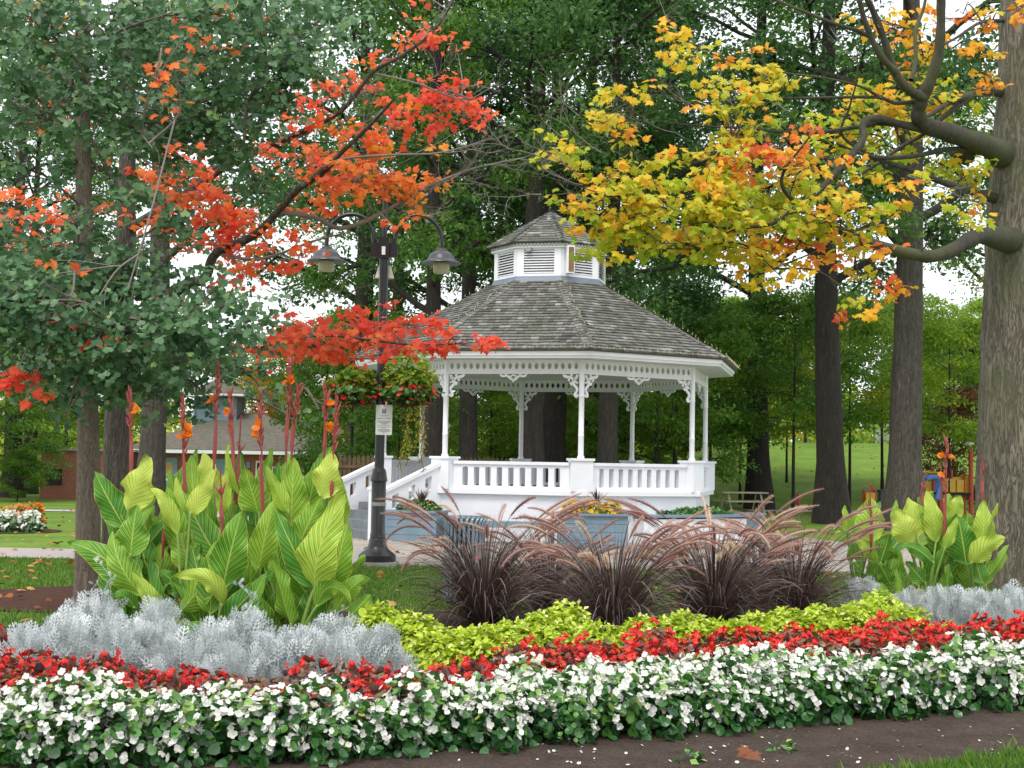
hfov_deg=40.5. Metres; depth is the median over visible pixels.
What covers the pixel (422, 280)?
tall tree
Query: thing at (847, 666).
white begonia
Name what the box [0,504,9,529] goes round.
bedding flower
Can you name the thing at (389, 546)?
fallen leaves
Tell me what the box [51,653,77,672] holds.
red begonia
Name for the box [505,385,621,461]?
young tree
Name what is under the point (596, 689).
white begonia
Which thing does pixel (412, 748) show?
white begonia
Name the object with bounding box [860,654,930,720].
white begonia
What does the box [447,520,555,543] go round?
bench
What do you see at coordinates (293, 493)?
canna
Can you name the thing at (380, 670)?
red begonia
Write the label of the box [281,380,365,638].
canna
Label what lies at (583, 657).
red begonia
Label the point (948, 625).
red begonia
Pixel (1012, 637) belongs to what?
red begonia
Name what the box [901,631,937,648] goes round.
red begonia
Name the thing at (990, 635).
white begonia
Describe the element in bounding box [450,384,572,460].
young tree
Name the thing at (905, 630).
red begonia
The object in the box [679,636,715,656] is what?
red begonia
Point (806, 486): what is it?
fallen leaves
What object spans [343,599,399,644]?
coleus
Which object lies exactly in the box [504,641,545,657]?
red begonia
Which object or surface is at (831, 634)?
red begonia
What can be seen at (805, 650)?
white begonia
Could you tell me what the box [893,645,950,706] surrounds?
white begonia
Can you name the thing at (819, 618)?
coleus
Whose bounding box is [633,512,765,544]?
raised bed
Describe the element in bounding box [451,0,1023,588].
yellow maple
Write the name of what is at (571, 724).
white begonia
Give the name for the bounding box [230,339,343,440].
young tree
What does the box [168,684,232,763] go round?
white begonia
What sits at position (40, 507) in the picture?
bedding flower
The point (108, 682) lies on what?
white begonia
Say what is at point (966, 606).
dusty miller
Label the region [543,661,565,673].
red begonia
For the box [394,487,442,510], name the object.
bedding plant
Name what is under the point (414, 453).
young tree
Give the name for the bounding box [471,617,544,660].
coleus
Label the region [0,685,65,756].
white begonia
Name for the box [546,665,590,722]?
white begonia
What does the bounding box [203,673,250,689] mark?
red begonia
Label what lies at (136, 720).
white begonia
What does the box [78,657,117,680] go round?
red begonia
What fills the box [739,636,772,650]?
red begonia
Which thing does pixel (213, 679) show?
red begonia
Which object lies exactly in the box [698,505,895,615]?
fountain grass
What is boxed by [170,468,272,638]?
canna
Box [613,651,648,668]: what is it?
red begonia
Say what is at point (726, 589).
fountain grass
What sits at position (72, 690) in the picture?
white begonia
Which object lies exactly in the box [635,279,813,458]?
young tree
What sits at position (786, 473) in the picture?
young tree
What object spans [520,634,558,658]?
red begonia
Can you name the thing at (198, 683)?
red begonia
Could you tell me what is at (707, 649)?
red begonia
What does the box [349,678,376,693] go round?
red begonia
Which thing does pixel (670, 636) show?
red begonia
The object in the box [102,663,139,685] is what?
red begonia
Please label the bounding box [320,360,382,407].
hanging basket
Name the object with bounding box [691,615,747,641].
coleus
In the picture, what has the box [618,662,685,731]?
white begonia
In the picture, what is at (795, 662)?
white begonia
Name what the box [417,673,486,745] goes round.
white begonia
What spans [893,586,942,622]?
dusty miller
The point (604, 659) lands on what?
red begonia
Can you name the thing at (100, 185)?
tall tree
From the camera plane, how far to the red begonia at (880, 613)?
11.63 m
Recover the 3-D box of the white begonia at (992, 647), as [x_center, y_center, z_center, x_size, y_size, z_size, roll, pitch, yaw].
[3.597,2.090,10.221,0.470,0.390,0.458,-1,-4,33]
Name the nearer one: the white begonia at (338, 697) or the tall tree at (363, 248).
the white begonia at (338, 697)
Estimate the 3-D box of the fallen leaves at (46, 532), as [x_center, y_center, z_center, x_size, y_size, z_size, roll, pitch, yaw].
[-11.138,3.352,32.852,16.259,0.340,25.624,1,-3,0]
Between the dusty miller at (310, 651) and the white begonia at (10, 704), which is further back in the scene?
the dusty miller at (310, 651)
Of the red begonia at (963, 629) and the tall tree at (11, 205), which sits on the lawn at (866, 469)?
the tall tree at (11, 205)
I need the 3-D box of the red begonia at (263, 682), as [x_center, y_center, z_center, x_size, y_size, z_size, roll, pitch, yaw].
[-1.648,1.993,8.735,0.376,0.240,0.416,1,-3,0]
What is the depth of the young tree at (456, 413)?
72.70 m
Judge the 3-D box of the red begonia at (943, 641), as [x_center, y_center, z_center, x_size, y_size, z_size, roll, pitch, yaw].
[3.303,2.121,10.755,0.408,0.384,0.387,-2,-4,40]
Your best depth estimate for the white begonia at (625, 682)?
8.25 m
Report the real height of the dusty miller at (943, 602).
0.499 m
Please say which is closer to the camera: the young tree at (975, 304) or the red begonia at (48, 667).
the red begonia at (48, 667)
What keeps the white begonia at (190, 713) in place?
on the soil bed at (916, 738)
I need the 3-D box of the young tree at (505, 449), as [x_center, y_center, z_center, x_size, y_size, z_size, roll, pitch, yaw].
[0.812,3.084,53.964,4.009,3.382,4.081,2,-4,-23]
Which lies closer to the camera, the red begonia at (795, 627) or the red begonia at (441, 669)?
the red begonia at (441, 669)
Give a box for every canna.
[67,448,214,620]
[93,385,169,638]
[132,394,214,638]
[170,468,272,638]
[181,359,249,612]
[224,387,290,639]
[250,354,331,631]
[260,491,371,637]
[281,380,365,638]
[841,480,889,600]
[850,500,903,595]
[892,489,957,604]
[893,470,930,596]
[917,434,963,615]
[946,453,1008,613]
[952,559,989,609]
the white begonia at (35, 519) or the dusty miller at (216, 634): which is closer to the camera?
the dusty miller at (216, 634)
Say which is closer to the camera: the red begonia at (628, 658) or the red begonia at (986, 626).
the red begonia at (628, 658)
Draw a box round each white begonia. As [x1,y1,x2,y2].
[0,509,15,530]
[0,510,21,531]
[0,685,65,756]
[0,698,32,764]
[0,700,70,767]
[1,672,59,720]
[13,689,65,715]
[17,510,45,531]
[21,509,41,530]
[28,667,106,763]
[48,691,128,767]
[63,666,124,729]
[66,686,153,767]
[70,687,131,762]
[81,673,130,728]
[121,686,187,763]
[130,688,161,750]
[136,687,216,767]
[156,687,191,739]
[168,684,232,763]
[197,677,251,755]
[205,684,287,767]
[230,682,318,766]
[262,699,310,752]
[275,671,357,757]
[289,704,364,767]
[324,689,387,757]
[353,692,438,759]
[374,666,451,752]
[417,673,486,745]
[422,684,491,751]
[451,677,527,747]
[463,667,505,698]
[465,682,531,753]
[478,678,537,739]
[489,679,562,746]
[494,651,556,734]
[517,666,569,736]
[540,686,598,745]
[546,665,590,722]
[559,664,605,725]
[561,674,622,740]
[569,652,616,688]
[581,662,635,732]
[588,665,661,739]
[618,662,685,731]
[620,672,694,739]
[627,651,678,725]
[627,655,669,670]
[651,662,709,733]
[665,653,696,669]
[673,660,736,727]
[676,650,709,666]
[692,656,739,713]
[694,674,757,735]
[702,655,739,673]
[704,641,775,722]
[704,668,763,729]
[713,644,756,669]
[738,664,777,711]
[742,679,793,729]
[749,664,810,725]
[752,640,793,676]
[764,648,795,672]
[772,658,821,712]
[782,658,854,727]
[784,651,811,676]
[787,645,826,662]
[799,648,874,719]
[838,646,872,667]
[838,660,892,719]
[855,660,897,709]
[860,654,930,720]
[864,659,909,704]
[878,640,919,656]
[879,643,937,713]
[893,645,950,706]
[917,654,974,716]
[928,655,973,709]
[939,627,993,665]
[943,640,986,667]
[947,658,991,702]
[958,638,1023,712]
[959,631,1002,656]
[971,664,1017,701]
[983,659,1023,710]
[987,641,1023,657]
[996,640,1016,654]
[1001,639,1023,659]
[1005,659,1023,700]
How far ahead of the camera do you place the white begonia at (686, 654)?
9.34 m
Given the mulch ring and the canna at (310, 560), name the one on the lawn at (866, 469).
the mulch ring
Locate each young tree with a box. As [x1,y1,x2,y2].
[0,335,102,456]
[0,346,76,454]
[0,348,75,479]
[0,448,52,501]
[3,346,141,460]
[44,389,188,448]
[99,342,247,447]
[187,370,305,418]
[202,316,375,462]
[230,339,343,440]
[246,302,451,455]
[248,329,404,464]
[271,350,467,494]
[309,402,458,468]
[369,396,495,456]
[408,313,515,460]
[414,380,576,460]
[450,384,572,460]
[477,384,577,443]
[484,424,577,461]
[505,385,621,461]
[543,383,644,461]
[558,309,761,484]
[567,384,684,463]
[567,407,695,463]
[590,296,798,451]
[618,356,746,468]
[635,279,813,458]
[642,313,815,503]
[648,292,734,463]
[670,271,894,513]
[716,294,786,397]
[737,340,846,481]
[768,283,981,488]
[768,291,957,505]
[800,363,851,442]
[839,293,981,491]
[860,312,981,476]
[922,309,980,449]
[922,385,978,509]
[923,293,982,420]
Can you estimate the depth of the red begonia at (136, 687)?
7.98 m
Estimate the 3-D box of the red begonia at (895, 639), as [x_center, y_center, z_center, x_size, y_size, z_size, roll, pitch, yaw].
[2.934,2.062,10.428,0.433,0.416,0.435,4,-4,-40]
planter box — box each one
[385,510,450,542]
[555,512,630,548]
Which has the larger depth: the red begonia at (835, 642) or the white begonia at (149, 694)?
the red begonia at (835, 642)
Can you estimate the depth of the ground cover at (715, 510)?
29.78 m
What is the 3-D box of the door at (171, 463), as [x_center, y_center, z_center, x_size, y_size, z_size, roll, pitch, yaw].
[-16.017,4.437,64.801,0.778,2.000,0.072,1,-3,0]
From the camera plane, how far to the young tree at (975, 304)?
83.89 m
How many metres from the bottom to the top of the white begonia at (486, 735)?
0.386 m
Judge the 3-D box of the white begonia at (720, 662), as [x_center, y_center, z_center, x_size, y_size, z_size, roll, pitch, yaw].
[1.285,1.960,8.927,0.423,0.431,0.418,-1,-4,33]
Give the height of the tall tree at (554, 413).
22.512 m
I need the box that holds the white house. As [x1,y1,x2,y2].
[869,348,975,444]
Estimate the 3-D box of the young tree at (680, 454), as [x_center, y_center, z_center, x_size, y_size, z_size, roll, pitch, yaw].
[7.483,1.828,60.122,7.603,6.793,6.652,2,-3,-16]
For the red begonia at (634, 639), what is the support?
on the soil bed at (916, 738)
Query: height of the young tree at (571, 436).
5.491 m
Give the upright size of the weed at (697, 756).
0.136 m
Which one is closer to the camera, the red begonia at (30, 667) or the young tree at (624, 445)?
the red begonia at (30, 667)
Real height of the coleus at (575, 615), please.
0.576 m
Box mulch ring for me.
[0,586,179,611]
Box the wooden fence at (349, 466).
[336,454,510,494]
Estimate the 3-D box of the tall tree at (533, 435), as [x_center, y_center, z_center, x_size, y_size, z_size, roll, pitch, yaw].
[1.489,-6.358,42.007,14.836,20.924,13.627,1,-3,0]
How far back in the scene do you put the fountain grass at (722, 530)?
15.62 m
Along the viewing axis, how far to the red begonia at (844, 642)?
10.28 m
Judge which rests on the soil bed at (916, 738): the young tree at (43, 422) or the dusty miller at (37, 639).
the dusty miller at (37, 639)
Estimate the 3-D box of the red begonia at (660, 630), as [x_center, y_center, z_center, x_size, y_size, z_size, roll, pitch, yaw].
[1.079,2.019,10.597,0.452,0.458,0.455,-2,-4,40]
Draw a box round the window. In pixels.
[255,461,258,477]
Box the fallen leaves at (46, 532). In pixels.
[0,508,75,563]
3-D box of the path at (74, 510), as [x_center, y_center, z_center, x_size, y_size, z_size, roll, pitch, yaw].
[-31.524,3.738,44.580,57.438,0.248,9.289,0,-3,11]
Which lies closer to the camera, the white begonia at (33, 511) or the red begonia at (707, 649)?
the red begonia at (707, 649)
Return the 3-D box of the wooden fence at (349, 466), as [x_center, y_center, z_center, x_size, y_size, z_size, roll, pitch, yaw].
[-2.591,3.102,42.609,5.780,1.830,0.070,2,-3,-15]
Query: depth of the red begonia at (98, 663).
9.20 m
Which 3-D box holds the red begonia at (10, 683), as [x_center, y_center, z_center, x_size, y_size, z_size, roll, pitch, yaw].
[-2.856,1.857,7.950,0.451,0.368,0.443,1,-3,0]
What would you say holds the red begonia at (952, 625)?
on the soil bed at (916, 738)
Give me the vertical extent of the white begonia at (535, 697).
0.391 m
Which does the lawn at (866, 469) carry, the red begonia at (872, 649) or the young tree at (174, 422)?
the young tree at (174, 422)
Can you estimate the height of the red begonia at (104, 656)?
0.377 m
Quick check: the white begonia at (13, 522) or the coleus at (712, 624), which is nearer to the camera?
the coleus at (712, 624)
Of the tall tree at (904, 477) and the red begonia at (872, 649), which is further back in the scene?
the tall tree at (904, 477)
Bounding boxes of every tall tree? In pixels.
[0,0,387,516]
[0,19,180,497]
[0,114,150,493]
[0,158,62,355]
[183,0,551,476]
[232,0,611,456]
[256,78,516,452]
[314,0,646,460]
[319,0,802,481]
[330,0,731,481]
[351,135,580,458]
[417,0,751,457]
[449,0,817,462]
[494,87,739,441]
[592,0,998,524]
[605,0,958,509]
[686,0,1000,530]
[848,63,995,384]
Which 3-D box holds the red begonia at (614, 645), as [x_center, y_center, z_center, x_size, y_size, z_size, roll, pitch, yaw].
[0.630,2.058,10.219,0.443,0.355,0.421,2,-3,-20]
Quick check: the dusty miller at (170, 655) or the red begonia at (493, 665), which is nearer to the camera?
the red begonia at (493, 665)
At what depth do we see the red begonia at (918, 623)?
11.82 m
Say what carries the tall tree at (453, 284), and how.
on the lawn at (866, 469)
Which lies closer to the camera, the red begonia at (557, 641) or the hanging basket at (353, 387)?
the red begonia at (557, 641)
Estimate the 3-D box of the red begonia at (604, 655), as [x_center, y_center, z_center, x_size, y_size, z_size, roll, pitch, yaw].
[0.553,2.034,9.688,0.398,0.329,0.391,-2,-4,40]
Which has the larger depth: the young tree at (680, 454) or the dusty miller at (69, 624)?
the young tree at (680, 454)
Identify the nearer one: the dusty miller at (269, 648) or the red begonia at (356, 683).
the red begonia at (356, 683)
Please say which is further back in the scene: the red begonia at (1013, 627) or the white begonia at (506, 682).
the red begonia at (1013, 627)
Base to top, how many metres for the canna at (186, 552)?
2.208 m
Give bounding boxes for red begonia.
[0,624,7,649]
[0,656,11,672]
[0,657,32,682]
[0,660,13,685]
[0,670,22,691]
[0,674,37,702]
[1,647,29,667]
[3,654,62,682]
[12,646,63,676]
[17,655,54,672]
[26,663,51,672]
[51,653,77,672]
[58,655,84,672]
[59,663,96,680]
[70,659,119,671]
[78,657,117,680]
[79,647,125,670]
[100,676,140,728]
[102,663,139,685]
[127,682,160,713]
[131,667,157,682]
[138,673,160,682]
[140,665,194,704]
[156,663,200,677]
[156,677,200,698]
[186,674,206,691]
[188,668,228,690]
[196,675,249,691]
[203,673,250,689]
[225,675,271,687]
[241,687,267,697]
[245,680,279,689]
[254,681,308,694]
[263,677,285,687]
[278,654,330,693]
[306,674,348,689]
[320,656,372,687]
[328,675,384,709]
[343,663,377,683]
[346,677,375,688]
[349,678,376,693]
[349,678,408,743]
[352,661,400,688]
[367,670,415,719]
[369,669,421,719]
[379,665,408,674]
[418,660,460,686]
[419,660,450,674]
[424,662,463,677]
[441,651,489,673]
[444,656,494,679]
[444,667,493,686]
[471,663,505,672]
[472,659,493,669]
[488,638,536,670]
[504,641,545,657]
[504,656,550,680]
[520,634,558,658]
[524,649,560,675]
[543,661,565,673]
[545,641,575,663]
[551,652,580,673]
[553,632,589,656]
[557,642,598,663]
[560,650,596,665]
[573,630,612,664]
[584,651,609,661]
[590,639,616,653]
[597,648,619,664]
[601,655,625,665]
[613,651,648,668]
[615,643,656,664]
[616,650,655,664]
[619,627,656,651]
[620,636,652,657]
[632,617,671,648]
[635,634,678,658]
[645,641,675,658]
[650,627,677,644]
[651,643,690,661]
[662,630,701,651]
[668,638,686,651]
[677,629,719,653]
[677,634,711,647]
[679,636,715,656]
[692,651,711,659]
[699,644,726,661]
[701,644,727,656]
[704,625,744,646]
[722,627,754,646]
[729,626,766,645]
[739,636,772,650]
[746,624,778,645]
[764,636,806,655]
[773,627,816,649]
[778,621,818,639]
[782,628,803,638]
[790,632,828,650]
[801,631,828,645]
[801,639,837,658]
[814,629,842,643]
[819,627,844,634]
[819,629,848,638]
[826,634,853,646]
[828,635,870,659]
[837,628,853,637]
[848,624,881,652]
[848,629,889,660]
[863,617,896,637]
[867,631,887,643]
[869,644,879,656]
[871,608,905,630]
[875,621,903,635]
[879,630,904,646]
[879,631,924,651]
[883,621,917,640]
[900,617,929,634]
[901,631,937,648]
[912,618,937,633]
[917,620,953,633]
[922,625,951,636]
[924,621,960,652]
[925,633,948,649]
[938,620,957,629]
[938,624,966,636]
[955,621,987,637]
[962,623,979,631]
[966,612,1001,632]
[967,620,1004,635]
[973,625,1003,638]
[997,631,1023,644]
[998,617,1017,636]
[1000,629,1023,639]
[1002,623,1023,642]
[1005,608,1023,632]
[1011,632,1023,644]
[1015,616,1023,636]
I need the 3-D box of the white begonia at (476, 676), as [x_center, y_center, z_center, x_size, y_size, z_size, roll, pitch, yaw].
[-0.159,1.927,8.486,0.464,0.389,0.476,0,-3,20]
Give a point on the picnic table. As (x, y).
(753, 501)
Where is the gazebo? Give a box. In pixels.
[341,209,739,542]
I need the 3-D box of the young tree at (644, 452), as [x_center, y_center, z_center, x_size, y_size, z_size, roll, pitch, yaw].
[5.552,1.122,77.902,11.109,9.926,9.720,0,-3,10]
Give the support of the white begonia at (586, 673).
on the soil bed at (916, 738)
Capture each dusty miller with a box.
[0,620,61,663]
[26,604,97,663]
[57,556,128,658]
[79,613,160,672]
[127,618,186,674]
[132,595,190,643]
[140,626,220,675]
[176,615,252,670]
[189,639,274,681]
[209,579,278,677]
[246,624,314,684]
[272,622,337,682]
[297,604,365,674]
[322,623,394,679]
[342,622,419,680]
[833,574,886,610]
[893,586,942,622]
[921,583,976,627]
[944,586,1007,627]
[978,583,1023,628]
[1000,579,1023,616]
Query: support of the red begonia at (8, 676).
on the soil bed at (916, 738)
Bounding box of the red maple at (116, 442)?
[0,0,574,544]
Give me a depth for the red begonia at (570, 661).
9.27 m
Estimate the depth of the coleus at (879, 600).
12.97 m
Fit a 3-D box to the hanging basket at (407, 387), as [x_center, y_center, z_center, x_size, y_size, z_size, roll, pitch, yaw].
[-1.584,0.409,21.639,1.088,2.038,1.058,1,-3,0]
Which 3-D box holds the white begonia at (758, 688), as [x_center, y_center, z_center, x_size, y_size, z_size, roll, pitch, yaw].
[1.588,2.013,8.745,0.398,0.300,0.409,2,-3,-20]
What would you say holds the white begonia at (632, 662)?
on the soil bed at (916, 738)
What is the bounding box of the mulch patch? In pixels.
[0,528,61,532]
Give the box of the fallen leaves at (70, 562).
[0,556,923,621]
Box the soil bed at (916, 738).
[0,610,1023,767]
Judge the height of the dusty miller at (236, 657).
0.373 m
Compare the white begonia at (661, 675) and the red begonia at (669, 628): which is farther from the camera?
the red begonia at (669, 628)
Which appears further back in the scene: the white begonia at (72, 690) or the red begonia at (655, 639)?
the red begonia at (655, 639)
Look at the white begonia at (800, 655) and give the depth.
9.32 m
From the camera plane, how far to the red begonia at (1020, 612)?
11.99 m
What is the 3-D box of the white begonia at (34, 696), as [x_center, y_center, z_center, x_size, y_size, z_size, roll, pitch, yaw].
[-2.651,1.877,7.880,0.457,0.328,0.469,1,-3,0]
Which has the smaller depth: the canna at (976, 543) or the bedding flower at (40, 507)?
the canna at (976, 543)
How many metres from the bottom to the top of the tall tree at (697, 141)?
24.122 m
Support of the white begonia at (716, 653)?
on the soil bed at (916, 738)
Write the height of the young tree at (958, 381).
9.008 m
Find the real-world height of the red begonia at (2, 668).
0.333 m
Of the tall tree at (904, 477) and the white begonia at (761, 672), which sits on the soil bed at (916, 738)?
the white begonia at (761, 672)
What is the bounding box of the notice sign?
[375,405,391,434]
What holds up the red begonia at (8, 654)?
on the soil bed at (916, 738)
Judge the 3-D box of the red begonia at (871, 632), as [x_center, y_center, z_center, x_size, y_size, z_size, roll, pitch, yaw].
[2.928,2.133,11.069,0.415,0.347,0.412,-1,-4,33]
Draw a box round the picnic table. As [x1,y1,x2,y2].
[712,491,772,512]
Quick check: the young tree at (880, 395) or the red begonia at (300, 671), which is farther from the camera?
the young tree at (880, 395)
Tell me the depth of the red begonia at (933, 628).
10.92 m
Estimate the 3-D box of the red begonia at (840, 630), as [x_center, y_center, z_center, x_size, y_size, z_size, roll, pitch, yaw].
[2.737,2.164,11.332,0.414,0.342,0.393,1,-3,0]
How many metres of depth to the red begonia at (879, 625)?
11.39 m
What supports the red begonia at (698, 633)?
on the soil bed at (916, 738)
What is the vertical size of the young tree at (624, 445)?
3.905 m
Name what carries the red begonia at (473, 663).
on the soil bed at (916, 738)
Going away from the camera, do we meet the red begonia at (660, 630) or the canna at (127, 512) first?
the red begonia at (660, 630)
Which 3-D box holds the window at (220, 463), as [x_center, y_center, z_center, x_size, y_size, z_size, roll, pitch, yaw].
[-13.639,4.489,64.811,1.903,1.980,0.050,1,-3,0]
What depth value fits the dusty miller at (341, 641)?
9.80 m
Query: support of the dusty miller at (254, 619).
on the soil bed at (916, 738)
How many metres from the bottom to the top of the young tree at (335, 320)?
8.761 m
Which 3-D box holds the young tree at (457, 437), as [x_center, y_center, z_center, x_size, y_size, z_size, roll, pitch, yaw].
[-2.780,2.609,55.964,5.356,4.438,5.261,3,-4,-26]
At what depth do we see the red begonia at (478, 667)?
8.94 m
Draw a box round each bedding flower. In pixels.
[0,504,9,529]
[6,503,26,518]
[21,500,47,528]
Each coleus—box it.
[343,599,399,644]
[380,609,439,660]
[400,623,488,673]
[438,622,512,666]
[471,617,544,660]
[508,609,572,652]
[529,598,592,646]
[562,618,627,651]
[618,612,679,642]
[659,608,711,641]
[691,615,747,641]
[728,609,781,636]
[759,606,818,635]
[788,602,852,636]
[823,599,883,632]
[848,589,915,631]
[871,603,932,633]
[941,619,967,631]
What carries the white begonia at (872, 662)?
on the soil bed at (916, 738)
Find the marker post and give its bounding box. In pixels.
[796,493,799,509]
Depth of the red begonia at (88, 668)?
8.93 m
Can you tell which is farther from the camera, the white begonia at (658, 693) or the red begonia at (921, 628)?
the red begonia at (921, 628)
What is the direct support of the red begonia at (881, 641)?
on the soil bed at (916, 738)
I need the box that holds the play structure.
[923,442,974,516]
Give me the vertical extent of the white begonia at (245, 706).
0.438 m
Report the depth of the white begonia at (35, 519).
29.19 m
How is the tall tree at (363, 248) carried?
on the lawn at (866, 469)
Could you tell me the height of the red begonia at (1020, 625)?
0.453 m
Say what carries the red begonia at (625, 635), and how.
on the soil bed at (916, 738)
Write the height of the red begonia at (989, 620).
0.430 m
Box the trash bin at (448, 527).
[439,515,489,601]
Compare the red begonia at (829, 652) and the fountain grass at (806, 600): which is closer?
the red begonia at (829, 652)
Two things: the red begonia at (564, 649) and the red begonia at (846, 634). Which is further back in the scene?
the red begonia at (846, 634)
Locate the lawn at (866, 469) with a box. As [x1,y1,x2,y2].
[0,441,1014,766]
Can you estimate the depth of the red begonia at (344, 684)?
8.72 m
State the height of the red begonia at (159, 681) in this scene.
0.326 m
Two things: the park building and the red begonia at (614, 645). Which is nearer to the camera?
the red begonia at (614, 645)
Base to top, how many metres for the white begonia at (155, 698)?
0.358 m
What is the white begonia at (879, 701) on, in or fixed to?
on the soil bed at (916, 738)
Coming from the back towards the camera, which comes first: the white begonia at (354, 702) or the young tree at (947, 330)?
the young tree at (947, 330)
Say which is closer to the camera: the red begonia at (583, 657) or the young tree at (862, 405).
the red begonia at (583, 657)
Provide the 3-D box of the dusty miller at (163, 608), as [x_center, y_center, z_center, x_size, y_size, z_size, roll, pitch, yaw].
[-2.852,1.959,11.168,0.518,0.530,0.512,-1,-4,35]
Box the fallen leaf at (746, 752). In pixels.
[736,744,762,760]
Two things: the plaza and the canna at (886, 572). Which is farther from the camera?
the plaza
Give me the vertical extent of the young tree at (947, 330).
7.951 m
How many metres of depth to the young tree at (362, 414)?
45.19 m
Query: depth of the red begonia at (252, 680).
8.91 m
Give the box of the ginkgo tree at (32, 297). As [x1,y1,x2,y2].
[0,0,393,606]
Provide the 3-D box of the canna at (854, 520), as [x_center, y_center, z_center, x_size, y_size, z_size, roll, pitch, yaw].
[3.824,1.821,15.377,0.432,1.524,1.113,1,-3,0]
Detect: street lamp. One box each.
[307,188,460,567]
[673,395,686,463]
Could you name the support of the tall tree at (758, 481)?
on the lawn at (866, 469)
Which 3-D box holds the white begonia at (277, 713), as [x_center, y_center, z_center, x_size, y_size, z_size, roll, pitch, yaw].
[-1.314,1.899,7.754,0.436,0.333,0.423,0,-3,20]
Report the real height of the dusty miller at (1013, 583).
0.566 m
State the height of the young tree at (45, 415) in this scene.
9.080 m
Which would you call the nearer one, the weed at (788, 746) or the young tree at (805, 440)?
the weed at (788, 746)
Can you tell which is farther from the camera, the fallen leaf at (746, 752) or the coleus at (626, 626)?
the coleus at (626, 626)
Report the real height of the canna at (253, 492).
2.276 m
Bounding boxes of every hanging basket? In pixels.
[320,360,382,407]
[378,346,445,474]
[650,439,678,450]
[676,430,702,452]
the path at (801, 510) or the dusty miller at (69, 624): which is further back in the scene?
the path at (801, 510)
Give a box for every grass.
[0,555,1022,625]
[372,486,603,627]
[459,509,641,620]
[488,506,733,631]
[595,487,826,621]
[664,514,842,611]
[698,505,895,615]
[821,735,1023,767]
[865,745,1023,767]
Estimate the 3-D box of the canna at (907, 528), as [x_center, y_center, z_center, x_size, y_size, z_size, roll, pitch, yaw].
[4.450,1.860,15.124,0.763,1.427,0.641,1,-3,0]
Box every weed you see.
[673,746,707,763]
[765,739,798,753]
[901,707,920,719]
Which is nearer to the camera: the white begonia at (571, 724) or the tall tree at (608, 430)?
the white begonia at (571, 724)
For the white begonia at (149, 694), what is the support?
on the soil bed at (916, 738)
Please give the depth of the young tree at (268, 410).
72.95 m
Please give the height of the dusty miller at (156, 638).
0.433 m
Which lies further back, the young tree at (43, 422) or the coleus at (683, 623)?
the young tree at (43, 422)
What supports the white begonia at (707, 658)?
on the soil bed at (916, 738)
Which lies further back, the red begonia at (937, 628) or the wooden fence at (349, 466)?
the wooden fence at (349, 466)
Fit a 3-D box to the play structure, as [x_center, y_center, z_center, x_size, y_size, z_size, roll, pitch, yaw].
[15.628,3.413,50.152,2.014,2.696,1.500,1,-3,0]
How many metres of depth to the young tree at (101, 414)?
75.97 m
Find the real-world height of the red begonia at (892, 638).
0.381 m
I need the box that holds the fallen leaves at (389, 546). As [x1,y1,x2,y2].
[0,516,924,567]
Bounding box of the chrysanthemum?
[561,488,625,513]
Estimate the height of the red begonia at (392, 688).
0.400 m
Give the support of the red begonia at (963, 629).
on the soil bed at (916, 738)
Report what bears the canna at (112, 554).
on the soil bed at (916, 738)
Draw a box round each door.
[166,458,177,484]
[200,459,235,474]
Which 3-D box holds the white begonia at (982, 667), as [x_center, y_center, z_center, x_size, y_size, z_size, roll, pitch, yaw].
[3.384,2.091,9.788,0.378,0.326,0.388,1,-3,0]
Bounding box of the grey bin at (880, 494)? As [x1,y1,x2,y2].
[877,489,883,508]
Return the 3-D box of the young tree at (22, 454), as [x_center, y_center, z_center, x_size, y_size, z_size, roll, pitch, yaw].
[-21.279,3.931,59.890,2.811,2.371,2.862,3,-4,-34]
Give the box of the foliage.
[0,372,976,474]
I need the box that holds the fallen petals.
[430,726,1010,764]
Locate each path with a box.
[0,548,74,558]
[6,509,248,520]
[750,510,974,512]
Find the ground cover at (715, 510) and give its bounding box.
[656,504,734,517]
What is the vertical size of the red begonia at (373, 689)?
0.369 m
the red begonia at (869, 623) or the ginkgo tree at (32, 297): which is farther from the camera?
the ginkgo tree at (32, 297)
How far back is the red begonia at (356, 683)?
8.18 m
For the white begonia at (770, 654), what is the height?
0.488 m
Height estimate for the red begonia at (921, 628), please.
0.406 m
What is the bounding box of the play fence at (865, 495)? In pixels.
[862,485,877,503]
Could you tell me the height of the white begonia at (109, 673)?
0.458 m
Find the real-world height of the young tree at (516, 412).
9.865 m
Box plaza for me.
[352,536,919,573]
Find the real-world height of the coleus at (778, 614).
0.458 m
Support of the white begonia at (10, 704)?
on the soil bed at (916, 738)
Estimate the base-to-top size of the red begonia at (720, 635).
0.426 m
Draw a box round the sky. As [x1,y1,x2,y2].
[0,0,999,441]
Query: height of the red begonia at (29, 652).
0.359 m
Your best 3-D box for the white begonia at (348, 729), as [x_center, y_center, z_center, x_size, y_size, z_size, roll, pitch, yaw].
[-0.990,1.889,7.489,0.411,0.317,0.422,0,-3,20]
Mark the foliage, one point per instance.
(865, 436)
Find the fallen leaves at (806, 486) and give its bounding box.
[680,443,974,525]
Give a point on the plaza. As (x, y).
(358, 547)
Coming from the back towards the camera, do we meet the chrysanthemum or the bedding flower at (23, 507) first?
the bedding flower at (23, 507)
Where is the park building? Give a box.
[39,379,343,499]
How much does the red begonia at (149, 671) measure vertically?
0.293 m
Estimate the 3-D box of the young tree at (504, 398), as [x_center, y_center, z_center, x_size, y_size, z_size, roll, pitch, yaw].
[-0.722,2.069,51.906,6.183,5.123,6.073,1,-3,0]
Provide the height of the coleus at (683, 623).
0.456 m

